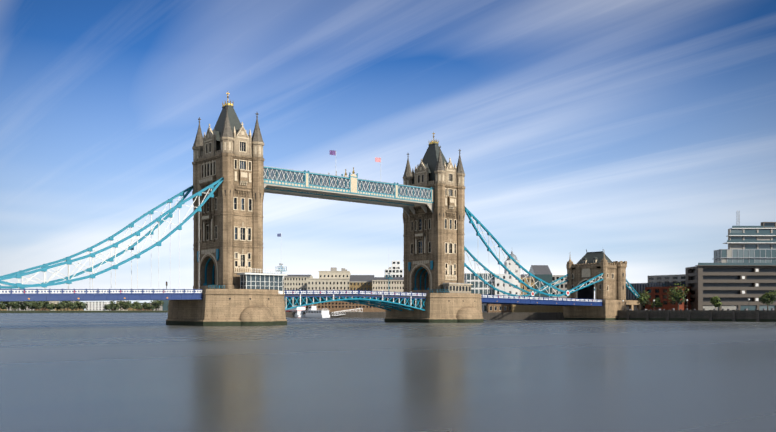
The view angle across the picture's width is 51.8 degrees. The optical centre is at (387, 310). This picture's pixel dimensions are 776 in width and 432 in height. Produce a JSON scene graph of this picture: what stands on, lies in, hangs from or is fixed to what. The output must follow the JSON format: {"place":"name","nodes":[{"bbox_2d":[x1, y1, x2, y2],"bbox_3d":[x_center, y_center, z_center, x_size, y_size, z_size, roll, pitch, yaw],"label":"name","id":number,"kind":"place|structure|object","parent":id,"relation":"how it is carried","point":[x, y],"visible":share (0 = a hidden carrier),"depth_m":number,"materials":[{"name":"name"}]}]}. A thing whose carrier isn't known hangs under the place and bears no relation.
{"place":"outdoors","nodes":[
{"label":"outdoors","id":0,"kind":"place"},
{"bbox_2d":[192,93,264,288],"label":"tower","id":1,"kind":"structure","parent":0,"point":[228,234],"depth_m":224.57,"materials":[{"name":"stone"}]},
{"bbox_2d":[0,177,223,288],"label":"chains","id":2,"kind":"object","parent":1,"relation":"attached to","point":[68,260],"visible":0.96,"depth_m":207.33,"materials":[{"name":"teal paint"}]},
{"bbox_2d":[264,150,433,215],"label":"walkways","id":3,"kind":"structure","parent":1,"relation":"attached to","point":[352,187],"depth_m":251.96,"materials":[{"name":"teal metal"}]},
{"bbox_2d":[0,312,775,431],"bbox_3d":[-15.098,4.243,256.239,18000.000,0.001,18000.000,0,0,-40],"label":"river water","id":4,"kind":"structure","parent":0,"point":[106,372],"depth_m":51.81,"materials":[{"name":"grey liquid"}]},
{"bbox_2d":[0,300,168,312],"bbox_3d":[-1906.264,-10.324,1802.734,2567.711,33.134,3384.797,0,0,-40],"label":"shore buildings","id":5,"kind":"structure","parent":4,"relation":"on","point":[95,307],"depth_m":1397.52,"materials":[{"name":"stone"}]},
{"bbox_2d":[0,300,167,310],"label":"shore trees","id":6,"kind":"object","parent":5,"relation":"on","point":[76,305],"visible":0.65,"depth_m":1303.23,"materials":[{"name":"green plant"}]},
{"bbox_2d":[166,289,286,325],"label":"pier","id":7,"kind":"structure","parent":4,"relation":"in","point":[238,307],"depth_m":215.61,"materials":[{"name":"stone"}]},
{"bbox_2d":[0,289,202,301],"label":"side span","id":8,"kind":"object","parent":7,"relation":"on","point":[7,295],"visible":0.9,"depth_m":196.97,"materials":[{"name":"metal"}]},
{"bbox_2d":[237,269,286,293],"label":"cabin","id":9,"kind":"object","parent":7,"relation":"on","point":[269,281],"visible":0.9,"depth_m":221.84,"materials":[{"name":"white paint"}]},
{"bbox_2d":[277,233,286,273],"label":"nav mast","id":10,"kind":"object","parent":9,"relation":"on","point":[278,235],"visible":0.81,"depth_m":227.94,"materials":[{"name":"grey metal"}]},
{"bbox_2d":[284,289,358,309],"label":"bascule span","id":11,"kind":"object","parent":7,"relation":"attached to","point":[311,296],"visible":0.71,"depth_m":240.17,"materials":[{"name":"blue paint"}]},
{"bbox_2d":[285,301,305,317],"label":"paddle boat","id":12,"kind":"object","parent":4,"relation":"on","point":[299,311],"visible":0.33,"depth_m":457.25,"materials":[{"name":"white"}]},
{"bbox_2d":[305,306,329,317],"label":"cruise boat","id":13,"kind":"object","parent":4,"relation":"on","point":[312,312],"visible":1,"depth_m":445.83,"materials":[{"name":"white"}]},
{"bbox_2d":[384,293,483,322],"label":"pier","id":14,"kind":"structure","parent":4,"relation":"in","point":[453,308],"depth_m":267.84,"materials":[{"name":"stone"}]},
{"bbox_2d":[331,290,426,310],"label":"bascule span","id":15,"kind":"object","parent":14,"relation":"attached to","point":[375,298],"visible":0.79,"depth_m":262.53,"materials":[{"name":"blue paint"}]},
{"bbox_2d":[441,283,472,292],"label":"cabin","id":16,"kind":"object","parent":14,"relation":"on","point":[457,287],"visible":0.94,"depth_m":270.76,"materials":[{"name":"stone"}]},
{"bbox_2d":[481,294,602,305],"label":"side span","id":17,"kind":"object","parent":14,"relation":"on","point":[517,300],"visible":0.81,"depth_m":308.77,"materials":[{"name":"metal"}]},
{"bbox_2d":[563,249,626,319],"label":"abutment","id":18,"kind":"object","parent":4,"relation":"in","point":[610,290],"visible":0.83,"depth_m":338.01,"materials":[{"name":"stone"}]},
{"bbox_2d":[464,207,602,297],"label":"chains","id":19,"kind":"object","parent":18,"relation":"attached to","point":[469,214],"visible":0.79,"depth_m":306.96,"materials":[{"name":"teal paint"}]},
{"bbox_2d":[594,279,644,306],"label":"backstays","id":20,"kind":"object","parent":18,"relation":"attached to","point":[633,289],"visible":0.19,"depth_m":346.32,"materials":[{"name":"teal paint"}]},
{"bbox_2d":[0,0,775,309],"label":"sky","id":21,"kind":"structure","parent":0,"point":[636,132],"materials":[{"name":"blue"}]},
{"bbox_2d":[283,251,566,319],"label":"background buildings","id":22,"kind":"structure","parent":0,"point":[342,279],"depth_m":454.23,"materials":[{"name":"beige stone"}]},
{"bbox_2d":[332,308,362,315],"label":"gangway","id":23,"kind":"object","parent":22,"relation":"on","point":[346,311],"visible":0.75,"depth_m":455.30,"materials":[{"name":"grey metal"}]},
{"bbox_2d":[403,132,464,292],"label":"tower","id":24,"kind":"structure","parent":0,"point":[434,258],"depth_m":277.41,"materials":[{"name":"stone"}]},
{"bbox_2d":[617,308,775,321],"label":"embankment","id":25,"kind":"structure","parent":0,"point":[755,315],"depth_m":307.99,"materials":[{"name":"stone"}]},
{"bbox_2d":[626,274,693,309],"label":"bank buildings","id":26,"kind":"structure","parent":25,"relation":"on","point":[656,286],"depth_m":348.57,"materials":[{"name":"brick"}]},
{"bbox_2d":[636,283,775,309],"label":"bank trees","id":27,"kind":"object","parent":25,"relation":"on","point":[679,295],"visible":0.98,"depth_m":323.53,"materials":[{"name":"green plant"}]},
{"bbox_2d":[685,210,775,309],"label":"office building","id":28,"kind":"structure","parent":25,"relation":"on","point":[739,272],"depth_m":339.35,"materials":[{"name":"grey concrete"}]}
]}

